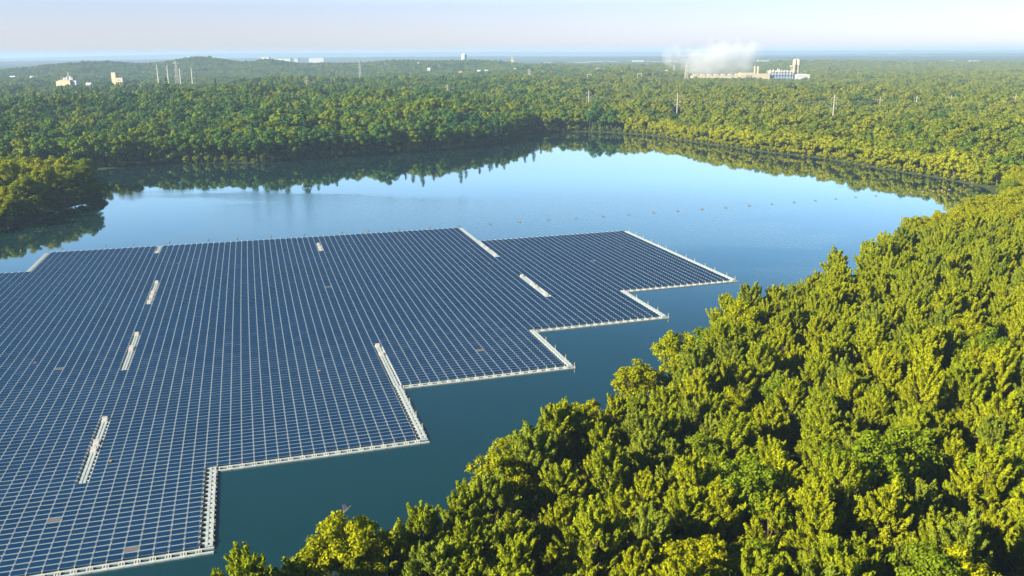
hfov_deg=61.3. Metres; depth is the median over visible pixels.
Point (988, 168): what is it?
broadleaf tree
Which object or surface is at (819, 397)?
pine tree
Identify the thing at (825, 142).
broadleaf tree
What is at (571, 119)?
broadleaf tree
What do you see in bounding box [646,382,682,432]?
pine tree
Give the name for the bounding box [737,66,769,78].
hall
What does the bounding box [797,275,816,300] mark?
pine tree
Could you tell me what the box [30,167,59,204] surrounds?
broadleaf tree
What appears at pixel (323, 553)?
broadleaf tree
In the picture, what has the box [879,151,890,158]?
broadleaf tree
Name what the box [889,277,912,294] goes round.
pine tree
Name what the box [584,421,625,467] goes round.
pine tree
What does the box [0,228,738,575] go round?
floating solar array
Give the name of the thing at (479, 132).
broadleaf tree
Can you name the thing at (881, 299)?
pine tree
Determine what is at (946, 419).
pine tree
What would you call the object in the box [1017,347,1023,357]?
broadleaf tree
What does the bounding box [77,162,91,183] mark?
broadleaf tree
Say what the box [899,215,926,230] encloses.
broadleaf tree
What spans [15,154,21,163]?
broadleaf tree
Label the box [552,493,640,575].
pine tree
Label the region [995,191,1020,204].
broadleaf tree
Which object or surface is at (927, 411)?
pine tree
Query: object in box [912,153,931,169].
broadleaf tree
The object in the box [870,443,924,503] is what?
pine tree
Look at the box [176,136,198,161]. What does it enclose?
broadleaf tree
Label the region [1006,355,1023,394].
pine tree
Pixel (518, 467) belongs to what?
broadleaf tree
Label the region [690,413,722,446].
pine tree
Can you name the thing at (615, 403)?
pine tree
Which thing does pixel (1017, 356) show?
pine tree
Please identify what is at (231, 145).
broadleaf tree
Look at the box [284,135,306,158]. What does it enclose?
broadleaf tree
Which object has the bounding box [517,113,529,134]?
broadleaf tree
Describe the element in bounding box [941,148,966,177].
broadleaf tree
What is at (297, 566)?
pine tree
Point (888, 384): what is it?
pine tree
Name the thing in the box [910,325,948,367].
pine tree
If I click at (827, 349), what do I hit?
pine tree
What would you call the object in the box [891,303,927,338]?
pine tree
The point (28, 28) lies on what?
sky
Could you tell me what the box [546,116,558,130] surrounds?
broadleaf tree
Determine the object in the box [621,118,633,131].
broadleaf tree
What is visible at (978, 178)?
bush
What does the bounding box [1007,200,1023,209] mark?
broadleaf tree
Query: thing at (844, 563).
pine tree
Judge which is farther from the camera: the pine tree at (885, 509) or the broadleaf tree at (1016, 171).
the broadleaf tree at (1016, 171)
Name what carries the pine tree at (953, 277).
on the ground
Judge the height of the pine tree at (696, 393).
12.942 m
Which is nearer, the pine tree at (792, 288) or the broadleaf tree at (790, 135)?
the pine tree at (792, 288)
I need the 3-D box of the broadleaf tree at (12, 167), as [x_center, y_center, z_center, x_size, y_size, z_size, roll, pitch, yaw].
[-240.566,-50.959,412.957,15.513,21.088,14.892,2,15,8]
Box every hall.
[690,74,739,78]
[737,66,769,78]
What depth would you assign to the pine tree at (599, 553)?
117.60 m
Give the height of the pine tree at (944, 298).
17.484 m
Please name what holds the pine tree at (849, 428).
on the ground
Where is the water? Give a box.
[0,132,992,575]
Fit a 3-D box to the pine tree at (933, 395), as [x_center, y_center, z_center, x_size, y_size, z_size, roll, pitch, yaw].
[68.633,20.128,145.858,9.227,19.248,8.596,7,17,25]
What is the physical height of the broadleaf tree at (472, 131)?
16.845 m
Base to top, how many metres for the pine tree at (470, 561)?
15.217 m
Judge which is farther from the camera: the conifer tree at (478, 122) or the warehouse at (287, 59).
the warehouse at (287, 59)
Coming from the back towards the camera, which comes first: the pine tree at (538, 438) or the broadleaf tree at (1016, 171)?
the broadleaf tree at (1016, 171)
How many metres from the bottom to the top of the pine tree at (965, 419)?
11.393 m
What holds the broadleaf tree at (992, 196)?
on the ground
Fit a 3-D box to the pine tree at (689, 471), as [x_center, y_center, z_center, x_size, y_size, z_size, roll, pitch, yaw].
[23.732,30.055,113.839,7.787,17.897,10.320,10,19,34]
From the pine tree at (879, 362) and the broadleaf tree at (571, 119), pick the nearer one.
the pine tree at (879, 362)
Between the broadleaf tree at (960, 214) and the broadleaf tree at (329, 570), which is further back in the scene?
the broadleaf tree at (960, 214)
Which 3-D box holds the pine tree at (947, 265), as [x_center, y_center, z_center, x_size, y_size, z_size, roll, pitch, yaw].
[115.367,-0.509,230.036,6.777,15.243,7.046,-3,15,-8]
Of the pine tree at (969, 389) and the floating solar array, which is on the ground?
the pine tree at (969, 389)
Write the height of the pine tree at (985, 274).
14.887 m
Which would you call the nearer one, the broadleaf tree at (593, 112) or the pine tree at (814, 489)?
the pine tree at (814, 489)
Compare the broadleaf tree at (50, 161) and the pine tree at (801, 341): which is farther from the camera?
the broadleaf tree at (50, 161)
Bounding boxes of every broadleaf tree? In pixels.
[0,157,18,178]
[0,160,25,184]
[0,166,13,196]
[0,185,20,219]
[0,196,16,227]
[2,156,16,160]
[9,173,38,201]
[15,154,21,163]
[19,156,45,177]
[22,158,52,197]
[22,177,46,209]
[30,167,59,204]
[44,155,58,188]
[50,164,76,200]
[50,174,73,204]
[55,155,77,195]
[72,163,98,196]
[73,158,97,179]
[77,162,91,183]
[106,137,129,165]
[116,132,138,161]
[117,142,133,161]
[135,139,155,162]
[155,136,179,161]
[166,133,190,161]
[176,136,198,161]
[189,133,210,160]
[196,134,218,159]
[213,135,231,157]
[226,138,242,158]
[232,135,257,160]
[245,135,267,160]
[262,129,284,159]
[274,132,295,158]
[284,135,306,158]
[290,545,341,575]
[297,510,392,575]
[298,133,315,156]
[314,128,337,155]
[316,517,379,566]
[335,132,355,151]
[348,133,364,154]
[357,133,376,153]
[372,121,398,151]
[384,130,406,151]
[402,130,421,150]
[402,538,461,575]
[429,122,452,148]
[442,125,460,144]
[451,128,466,146]
[463,125,477,142]
[464,452,537,518]
[467,125,483,142]
[479,125,495,143]
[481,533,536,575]
[485,429,551,476]
[492,455,540,499]
[494,116,511,135]
[505,112,518,131]
[506,118,518,133]
[511,112,525,132]
[517,112,532,130]
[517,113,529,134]
[539,111,555,130]
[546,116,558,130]
[557,111,572,127]
[567,114,578,129]
[568,398,604,433]
[570,112,585,128]
[584,110,597,129]
[586,105,605,130]
[596,113,610,130]
[602,108,619,130]
[607,113,621,131]
[610,358,658,400]
[617,110,632,128]
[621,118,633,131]
[624,116,638,129]
[629,363,667,401]
[632,121,642,132]
[636,120,647,130]
[639,115,653,128]
[647,121,657,133]
[650,330,700,382]
[653,122,661,133]
[656,119,669,132]
[658,534,741,575]
[661,120,672,135]
[666,121,678,132]
[668,122,681,135]
[671,124,681,137]
[677,125,689,133]
[677,431,729,461]
[678,125,688,137]
[684,326,713,352]
[686,125,695,139]
[694,126,708,138]
[698,452,792,533]
[698,461,748,501]
[699,122,714,139]
[708,128,715,142]
[711,385,759,425]
[714,125,728,143]
[717,298,766,332]
[719,535,789,575]
[722,125,734,141]
[728,125,745,145]
[733,130,744,146]
[738,128,755,147]
[743,402,781,419]
[744,131,760,147]
[754,133,768,145]
[756,130,774,148]
[758,126,776,145]
[759,375,810,411]
[768,132,782,146]
[773,128,785,147]
[776,135,788,149]
[780,131,800,152]
[790,134,810,153]
[795,129,813,143]
[801,138,814,152]
[805,139,820,154]
[808,135,818,149]
[815,129,834,148]
[815,135,832,155]
[815,429,910,528]
[820,136,839,154]
[828,140,843,157]
[831,137,850,159]
[841,142,857,157]
[846,135,869,158]
[855,140,874,161]
[862,146,878,164]
[869,140,882,161]
[869,150,885,162]
[877,144,903,167]
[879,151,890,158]
[879,424,947,483]
[880,140,904,159]
[885,539,963,575]
[888,151,904,168]
[893,143,909,163]
[898,151,911,166]
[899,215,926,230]
[900,150,922,169]
[906,146,917,163]
[908,541,1005,575]
[910,145,931,166]
[910,215,935,233]
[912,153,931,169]
[919,153,939,169]
[926,154,944,174]
[927,209,947,226]
[930,305,961,318]
[933,152,955,176]
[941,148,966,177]
[946,203,967,212]
[946,311,993,342]
[949,209,968,224]
[954,152,978,178]
[955,325,982,344]
[961,195,986,206]
[961,444,1023,512]
[962,162,981,181]
[962,209,985,221]
[962,326,1011,352]
[963,198,989,210]
[969,163,989,182]
[978,154,998,176]
[982,163,1001,183]
[985,154,1008,177]
[985,162,1007,183]
[986,192,1006,203]
[990,196,1018,211]
[995,178,1018,191]
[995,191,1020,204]
[998,187,1023,196]
[998,196,1022,205]
[999,207,1023,215]
[1000,175,1021,182]
[1000,186,1011,192]
[1000,209,1023,225]
[1001,154,1023,170]
[1004,164,1023,176]
[1004,172,1021,180]
[1005,170,1021,176]
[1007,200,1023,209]
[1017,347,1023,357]
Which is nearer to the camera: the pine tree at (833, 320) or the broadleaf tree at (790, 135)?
the pine tree at (833, 320)
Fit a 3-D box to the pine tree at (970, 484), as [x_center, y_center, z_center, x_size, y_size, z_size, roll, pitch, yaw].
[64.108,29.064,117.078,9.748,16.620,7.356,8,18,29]
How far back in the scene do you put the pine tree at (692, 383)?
148.99 m
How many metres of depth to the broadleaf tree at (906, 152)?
514.46 m
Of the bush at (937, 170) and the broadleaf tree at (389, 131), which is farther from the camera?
the broadleaf tree at (389, 131)
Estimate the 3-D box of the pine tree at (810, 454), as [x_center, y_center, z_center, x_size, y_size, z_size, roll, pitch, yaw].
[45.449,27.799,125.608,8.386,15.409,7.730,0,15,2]
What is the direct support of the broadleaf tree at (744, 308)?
on the ground
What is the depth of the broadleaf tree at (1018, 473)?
116.50 m
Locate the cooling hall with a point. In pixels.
(728, 76)
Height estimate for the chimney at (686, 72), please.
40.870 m
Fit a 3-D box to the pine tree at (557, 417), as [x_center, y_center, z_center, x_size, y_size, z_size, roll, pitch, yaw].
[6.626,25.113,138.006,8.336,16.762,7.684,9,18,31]
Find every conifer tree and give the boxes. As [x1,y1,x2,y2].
[373,128,383,152]
[415,115,427,149]
[427,120,439,148]
[460,117,471,146]
[474,117,482,141]
[483,117,493,140]
[489,117,497,137]
[493,117,499,138]
[494,116,500,136]
[499,111,509,136]
[537,111,544,128]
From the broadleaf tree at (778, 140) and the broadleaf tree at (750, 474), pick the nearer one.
the broadleaf tree at (750, 474)
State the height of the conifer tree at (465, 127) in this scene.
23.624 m
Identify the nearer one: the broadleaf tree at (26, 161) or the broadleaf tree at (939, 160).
the broadleaf tree at (26, 161)
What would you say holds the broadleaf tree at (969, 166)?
on the ground
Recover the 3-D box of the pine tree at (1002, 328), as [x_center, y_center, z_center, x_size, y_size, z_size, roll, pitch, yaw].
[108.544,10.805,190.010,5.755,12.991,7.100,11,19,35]
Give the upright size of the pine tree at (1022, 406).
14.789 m
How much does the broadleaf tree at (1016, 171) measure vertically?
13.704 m
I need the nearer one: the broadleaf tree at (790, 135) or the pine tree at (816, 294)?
the pine tree at (816, 294)
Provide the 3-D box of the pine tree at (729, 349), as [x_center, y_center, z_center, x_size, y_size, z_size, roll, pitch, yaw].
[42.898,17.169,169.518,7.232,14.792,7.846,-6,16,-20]
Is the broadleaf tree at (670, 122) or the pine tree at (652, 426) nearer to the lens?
the pine tree at (652, 426)
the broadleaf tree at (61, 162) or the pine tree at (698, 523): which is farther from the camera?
the broadleaf tree at (61, 162)
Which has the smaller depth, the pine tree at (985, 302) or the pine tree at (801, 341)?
the pine tree at (801, 341)
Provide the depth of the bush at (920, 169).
499.26 m
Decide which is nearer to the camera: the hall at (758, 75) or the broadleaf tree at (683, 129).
the broadleaf tree at (683, 129)
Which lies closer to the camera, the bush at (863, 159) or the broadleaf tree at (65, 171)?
the broadleaf tree at (65, 171)
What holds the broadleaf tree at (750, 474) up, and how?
on the ground
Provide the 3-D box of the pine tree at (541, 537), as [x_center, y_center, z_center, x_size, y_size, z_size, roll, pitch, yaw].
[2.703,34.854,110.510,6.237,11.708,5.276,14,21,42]
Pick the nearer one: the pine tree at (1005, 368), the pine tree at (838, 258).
the pine tree at (1005, 368)
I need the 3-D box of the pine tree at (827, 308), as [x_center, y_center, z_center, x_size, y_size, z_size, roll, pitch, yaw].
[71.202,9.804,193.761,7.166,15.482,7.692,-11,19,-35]
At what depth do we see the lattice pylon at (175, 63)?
1512.00 m
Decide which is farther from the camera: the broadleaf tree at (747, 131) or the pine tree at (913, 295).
the broadleaf tree at (747, 131)
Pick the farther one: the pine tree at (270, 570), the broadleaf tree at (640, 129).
the broadleaf tree at (640, 129)
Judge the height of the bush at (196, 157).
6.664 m
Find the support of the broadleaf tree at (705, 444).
on the ground
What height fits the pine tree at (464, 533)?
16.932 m
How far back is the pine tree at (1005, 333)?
186.74 m
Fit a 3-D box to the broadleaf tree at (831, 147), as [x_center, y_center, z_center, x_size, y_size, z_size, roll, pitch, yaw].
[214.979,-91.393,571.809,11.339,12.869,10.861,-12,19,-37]
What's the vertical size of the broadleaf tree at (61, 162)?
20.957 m
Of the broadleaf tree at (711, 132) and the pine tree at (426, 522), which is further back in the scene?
the broadleaf tree at (711, 132)
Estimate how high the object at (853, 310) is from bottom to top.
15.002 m
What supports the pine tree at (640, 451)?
on the ground
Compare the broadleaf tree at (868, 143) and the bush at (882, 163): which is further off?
the broadleaf tree at (868, 143)
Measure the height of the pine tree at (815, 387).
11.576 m
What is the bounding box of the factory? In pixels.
[56,72,79,85]
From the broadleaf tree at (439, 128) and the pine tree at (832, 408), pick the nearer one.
the pine tree at (832, 408)
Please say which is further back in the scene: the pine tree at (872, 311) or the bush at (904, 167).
the bush at (904, 167)
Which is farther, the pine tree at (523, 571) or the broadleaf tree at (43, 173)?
the broadleaf tree at (43, 173)
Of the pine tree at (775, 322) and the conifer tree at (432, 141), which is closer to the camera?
the pine tree at (775, 322)
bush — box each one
[0,207,13,221]
[64,188,75,202]
[182,155,189,162]
[192,154,200,162]
[204,155,212,162]
[220,155,227,162]
[259,154,265,161]
[792,147,800,154]
[821,151,830,158]
[859,157,866,164]
[880,159,888,167]
[894,163,901,170]
[902,162,911,171]
[909,164,916,172]
[916,167,923,173]
[926,169,932,175]
[932,167,942,176]
[960,172,970,180]
[972,174,984,184]
[983,179,993,186]
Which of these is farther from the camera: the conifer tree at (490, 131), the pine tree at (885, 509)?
the conifer tree at (490, 131)
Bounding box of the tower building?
[111,72,125,84]
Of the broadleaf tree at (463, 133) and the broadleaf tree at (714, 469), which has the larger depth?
the broadleaf tree at (463, 133)
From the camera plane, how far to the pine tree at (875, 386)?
145.18 m
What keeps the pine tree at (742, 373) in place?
on the ground
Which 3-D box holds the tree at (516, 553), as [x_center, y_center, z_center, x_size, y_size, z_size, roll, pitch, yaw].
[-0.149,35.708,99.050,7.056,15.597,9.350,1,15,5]
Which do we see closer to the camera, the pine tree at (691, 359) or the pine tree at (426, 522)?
the pine tree at (426, 522)
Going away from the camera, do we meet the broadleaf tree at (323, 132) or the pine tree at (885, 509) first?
the pine tree at (885, 509)
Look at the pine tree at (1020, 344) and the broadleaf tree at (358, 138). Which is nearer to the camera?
the pine tree at (1020, 344)
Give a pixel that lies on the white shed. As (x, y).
(799, 76)
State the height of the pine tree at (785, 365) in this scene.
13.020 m
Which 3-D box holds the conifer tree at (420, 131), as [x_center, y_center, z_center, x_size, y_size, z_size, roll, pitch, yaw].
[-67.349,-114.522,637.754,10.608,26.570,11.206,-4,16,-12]
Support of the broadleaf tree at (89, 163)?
on the ground
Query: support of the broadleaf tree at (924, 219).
on the ground
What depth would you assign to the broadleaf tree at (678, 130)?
706.52 m
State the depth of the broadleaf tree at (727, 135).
653.09 m
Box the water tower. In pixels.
[461,53,466,59]
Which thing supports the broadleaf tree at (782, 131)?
on the ground
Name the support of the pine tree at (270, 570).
on the ground
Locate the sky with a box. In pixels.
[0,0,1023,57]
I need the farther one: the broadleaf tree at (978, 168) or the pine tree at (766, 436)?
the broadleaf tree at (978, 168)
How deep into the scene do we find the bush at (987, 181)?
451.65 m
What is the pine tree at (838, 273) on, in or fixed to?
on the ground
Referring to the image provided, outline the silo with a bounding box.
[790,59,799,78]
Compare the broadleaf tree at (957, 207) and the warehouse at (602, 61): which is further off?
the warehouse at (602, 61)
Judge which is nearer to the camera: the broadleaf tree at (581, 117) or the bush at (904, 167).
the bush at (904, 167)
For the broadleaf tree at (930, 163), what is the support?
on the ground
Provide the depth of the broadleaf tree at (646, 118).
750.60 m
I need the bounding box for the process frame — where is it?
[767,69,792,78]
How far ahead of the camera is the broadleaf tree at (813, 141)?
587.87 m
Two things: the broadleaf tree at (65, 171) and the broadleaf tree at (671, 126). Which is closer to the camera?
the broadleaf tree at (65, 171)
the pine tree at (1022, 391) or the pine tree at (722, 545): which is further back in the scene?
the pine tree at (1022, 391)
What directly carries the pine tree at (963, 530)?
on the ground
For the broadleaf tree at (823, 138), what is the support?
on the ground
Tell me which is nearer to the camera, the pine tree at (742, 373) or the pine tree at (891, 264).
the pine tree at (742, 373)
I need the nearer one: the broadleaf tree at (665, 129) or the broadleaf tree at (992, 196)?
the broadleaf tree at (992, 196)
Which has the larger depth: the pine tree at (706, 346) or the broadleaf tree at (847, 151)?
the broadleaf tree at (847, 151)
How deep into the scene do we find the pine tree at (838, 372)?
152.16 m
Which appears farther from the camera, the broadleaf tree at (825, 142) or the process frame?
the process frame
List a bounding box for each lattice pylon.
[172,62,179,82]
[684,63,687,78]
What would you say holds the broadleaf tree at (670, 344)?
on the ground
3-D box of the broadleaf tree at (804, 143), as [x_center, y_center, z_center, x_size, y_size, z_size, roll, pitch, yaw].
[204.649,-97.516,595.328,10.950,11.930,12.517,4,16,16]
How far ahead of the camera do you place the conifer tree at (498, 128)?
699.20 m
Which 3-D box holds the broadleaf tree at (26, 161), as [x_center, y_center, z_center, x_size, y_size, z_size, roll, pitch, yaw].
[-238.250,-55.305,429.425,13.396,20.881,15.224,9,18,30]
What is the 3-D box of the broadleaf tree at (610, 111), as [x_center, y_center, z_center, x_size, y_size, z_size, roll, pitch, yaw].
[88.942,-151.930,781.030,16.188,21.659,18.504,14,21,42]
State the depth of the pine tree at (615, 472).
119.69 m
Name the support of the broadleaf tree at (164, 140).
on the ground
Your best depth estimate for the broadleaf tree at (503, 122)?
702.41 m
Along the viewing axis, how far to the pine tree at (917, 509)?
110.84 m
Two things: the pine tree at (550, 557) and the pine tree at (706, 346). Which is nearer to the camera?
the pine tree at (550, 557)
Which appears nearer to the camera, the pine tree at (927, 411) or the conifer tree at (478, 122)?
the pine tree at (927, 411)
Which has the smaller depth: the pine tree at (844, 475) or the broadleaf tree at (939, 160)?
the pine tree at (844, 475)
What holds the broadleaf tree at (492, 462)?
on the ground
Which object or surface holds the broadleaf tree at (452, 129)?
on the ground
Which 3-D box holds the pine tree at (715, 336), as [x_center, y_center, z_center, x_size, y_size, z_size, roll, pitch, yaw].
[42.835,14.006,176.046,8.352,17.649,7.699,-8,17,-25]
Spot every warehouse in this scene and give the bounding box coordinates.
[274,58,291,61]
[309,58,324,62]
[586,61,618,61]
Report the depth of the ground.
6542.71 m
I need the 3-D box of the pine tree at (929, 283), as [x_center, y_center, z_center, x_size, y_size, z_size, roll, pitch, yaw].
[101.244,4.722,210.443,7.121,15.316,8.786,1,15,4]
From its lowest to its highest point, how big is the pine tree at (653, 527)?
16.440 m
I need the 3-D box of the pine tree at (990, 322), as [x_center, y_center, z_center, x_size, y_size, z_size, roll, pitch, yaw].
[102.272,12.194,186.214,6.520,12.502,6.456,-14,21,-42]
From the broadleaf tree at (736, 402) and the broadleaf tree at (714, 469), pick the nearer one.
the broadleaf tree at (714, 469)
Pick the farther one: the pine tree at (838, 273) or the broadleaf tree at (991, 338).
the pine tree at (838, 273)
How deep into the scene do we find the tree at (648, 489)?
114.58 m
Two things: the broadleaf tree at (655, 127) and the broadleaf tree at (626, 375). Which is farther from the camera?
the broadleaf tree at (655, 127)
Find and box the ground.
[0,50,1023,575]
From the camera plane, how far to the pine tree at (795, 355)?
167.15 m
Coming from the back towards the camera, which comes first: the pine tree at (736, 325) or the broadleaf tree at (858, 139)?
the broadleaf tree at (858, 139)
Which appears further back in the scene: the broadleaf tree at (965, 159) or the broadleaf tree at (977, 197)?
the broadleaf tree at (965, 159)
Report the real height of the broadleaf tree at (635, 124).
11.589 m
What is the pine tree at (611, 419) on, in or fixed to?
on the ground
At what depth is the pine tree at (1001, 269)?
221.67 m
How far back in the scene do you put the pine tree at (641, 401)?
150.88 m
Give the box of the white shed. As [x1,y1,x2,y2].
[795,74,809,78]
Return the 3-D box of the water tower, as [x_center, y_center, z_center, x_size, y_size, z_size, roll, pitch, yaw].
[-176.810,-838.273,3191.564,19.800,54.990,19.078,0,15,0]
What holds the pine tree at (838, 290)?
on the ground
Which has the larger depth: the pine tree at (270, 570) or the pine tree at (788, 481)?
the pine tree at (788, 481)
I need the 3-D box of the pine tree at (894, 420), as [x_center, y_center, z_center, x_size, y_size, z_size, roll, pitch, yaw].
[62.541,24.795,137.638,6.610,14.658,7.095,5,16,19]
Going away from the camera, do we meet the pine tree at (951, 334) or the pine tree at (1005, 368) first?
the pine tree at (1005, 368)
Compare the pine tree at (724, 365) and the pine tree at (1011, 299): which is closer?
the pine tree at (724, 365)
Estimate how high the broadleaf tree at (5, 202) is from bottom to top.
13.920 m
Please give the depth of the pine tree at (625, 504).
109.68 m
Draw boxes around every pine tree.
[210,541,279,575]
[265,564,281,575]
[270,556,314,575]
[335,558,375,575]
[360,520,417,575]
[395,500,453,575]
[437,478,492,534]
[444,514,494,567]
[445,541,486,575]
[468,466,527,534]
[476,523,502,561]
[491,563,533,575]
[492,511,542,570]
[502,419,561,521]
[508,479,537,522]
[524,519,546,575]
[529,459,590,517]
[531,499,578,561]
[532,396,580,470]
[538,542,580,575]
[547,493,578,557]
[550,553,579,575]
[551,431,576,471]
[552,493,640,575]
[565,409,603,471]
[570,405,592,475]
[577,448,614,502]
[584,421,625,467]
[584,440,639,505]
[586,501,607,561]
[597,392,627,428]
[597,409,624,446]
[599,489,648,574]
[613,405,651,466]
[614,539,654,575]
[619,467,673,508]
[621,500,685,571]
[624,388,649,411]
[625,430,669,496]
[628,413,671,471]
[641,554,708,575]
[644,462,679,536]
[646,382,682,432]
[648,437,689,486]
[649,404,690,455]
[656,446,721,569]
[656,485,721,554]
[660,361,684,386]
[664,376,685,397]
[666,341,715,390]
[671,396,712,450]
[677,367,715,403]
[687,388,709,401]
[688,391,729,434]
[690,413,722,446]
[691,533,739,574]
[695,352,720,380]
[695,480,747,550]
[700,340,717,358]
[704,318,736,367]
[705,292,739,328]
[708,449,728,473]
[710,374,724,398]
[713,338,745,377]
[713,409,763,469]
[716,355,739,393]
[719,359,757,402]
[720,330,750,363]
[727,317,746,334]
[727,381,754,411]
[727,411,754,458]
[728,562,743,575]
[732,281,765,319]
[740,323,767,359]
[741,335,780,407]
[745,434,802,471]
[746,447,800,537]
[753,397,790,455]
[756,297,778,325]
[756,430,776,458]
[757,321,775,334]
[757,418,792,451]
[758,339,786,359]
[765,282,793,317]
[768,313,788,332]
[768,322,796,357]
[768,368,793,405]
[771,355,797,376]
[773,376,809,441]
[776,299,808,340]
[781,342,807,385]
[781,469,846,553]
[782,499,850,575]
[784,329,811,358]
[784,533,866,575]
[785,282,803,300]
[786,410,808,463]
[788,294,806,311]
[790,386,842,421]
[792,306,810,341]
[793,473,819,516]
[794,404,844,473]
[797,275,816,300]
[798,340,838,388]
[798,431,837,479]
[799,288,822,311]
[800,294,825,328]
[800,350,830,392]
[800,563,842,575]
[802,381,820,407]
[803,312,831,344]
[809,549,875,575]
[812,269,823,282]
[812,280,819,291]
[812,334,855,387]
[812,449,872,541]
[813,299,842,316]
[817,277,835,299]
[819,245,851,278]
[819,281,851,318]
[820,262,854,293]
[822,357,872,407]
[822,402,842,424]
[824,297,836,303]
[825,313,857,358]
[825,371,867,422]
[827,314,839,329]
[827,332,845,363]
[836,427,873,495]
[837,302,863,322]
[838,418,860,443]
[839,530,887,575]
[842,410,870,433]
[845,282,860,302]
[845,294,854,319]
[845,315,859,355]
[846,278,879,307]
[848,271,870,288]
[849,318,891,371]
[849,319,886,357]
[851,328,889,370]
[852,383,889,432]
[856,362,868,376]
[857,300,893,335]
[857,474,913,556]
[858,388,896,437]
[862,344,902,411]
[867,266,890,294]
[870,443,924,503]
[873,275,891,300]
[874,292,883,305]
[874,541,914,575]
[876,251,904,291]
[877,366,908,432]
[880,534,911,575]
[881,339,911,374]
[882,279,910,316]
[882,297,900,332]
[884,399,916,434]
[888,320,913,343]
[888,404,949,482]
[889,267,915,285]
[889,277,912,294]
[889,497,929,544]
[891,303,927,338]
[891,351,950,422]
[892,284,929,325]
[893,315,927,342]
[897,329,927,363]
[900,335,945,401]
[901,258,933,288]
[902,479,952,540]
[904,505,949,546]
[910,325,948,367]
[911,402,933,422]
[913,335,925,348]
[917,276,942,293]
[918,286,934,309]
[924,286,962,319]
[924,305,962,328]
[927,411,964,448]
[927,423,972,495]
[928,505,993,566]
[929,270,944,286]
[930,433,970,507]
[933,474,982,519]
[934,259,954,275]
[936,268,958,288]
[940,268,961,289]
[941,323,965,369]
[941,354,994,414]
[944,345,965,371]
[945,281,972,298]
[947,373,992,437]
[949,439,1023,539]
[949,508,985,555]
[953,409,976,458]
[956,311,981,330]
[958,292,986,319]
[960,275,988,311]
[961,338,986,368]
[963,397,991,451]
[972,265,996,297]
[973,274,991,305]
[973,390,1021,440]
[974,341,1017,398]
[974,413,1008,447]
[978,289,988,314]
[979,502,1015,572]
[981,316,1001,335]
[983,296,1011,322]
[983,386,1004,401]
[987,281,1011,311]
[988,287,1009,305]
[989,257,1011,284]
[989,275,1012,303]
[994,347,1021,379]
[995,294,1016,317]
[995,310,1016,345]
[997,306,1023,344]
[998,435,1023,499]
[1000,414,1023,447]
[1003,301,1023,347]
[1004,390,1023,418]
[1006,266,1023,295]
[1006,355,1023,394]
[1011,335,1023,350]
[1013,282,1023,305]
[1019,382,1023,396]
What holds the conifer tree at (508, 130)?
on the ground
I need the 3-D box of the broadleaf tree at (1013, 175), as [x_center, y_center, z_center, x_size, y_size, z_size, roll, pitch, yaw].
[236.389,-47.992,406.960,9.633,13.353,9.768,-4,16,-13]
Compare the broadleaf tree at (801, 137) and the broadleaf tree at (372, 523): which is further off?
the broadleaf tree at (801, 137)
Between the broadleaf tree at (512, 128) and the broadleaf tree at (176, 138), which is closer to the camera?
the broadleaf tree at (176, 138)
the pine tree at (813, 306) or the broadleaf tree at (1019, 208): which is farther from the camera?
the broadleaf tree at (1019, 208)
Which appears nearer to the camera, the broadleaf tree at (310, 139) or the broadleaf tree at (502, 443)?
the broadleaf tree at (502, 443)

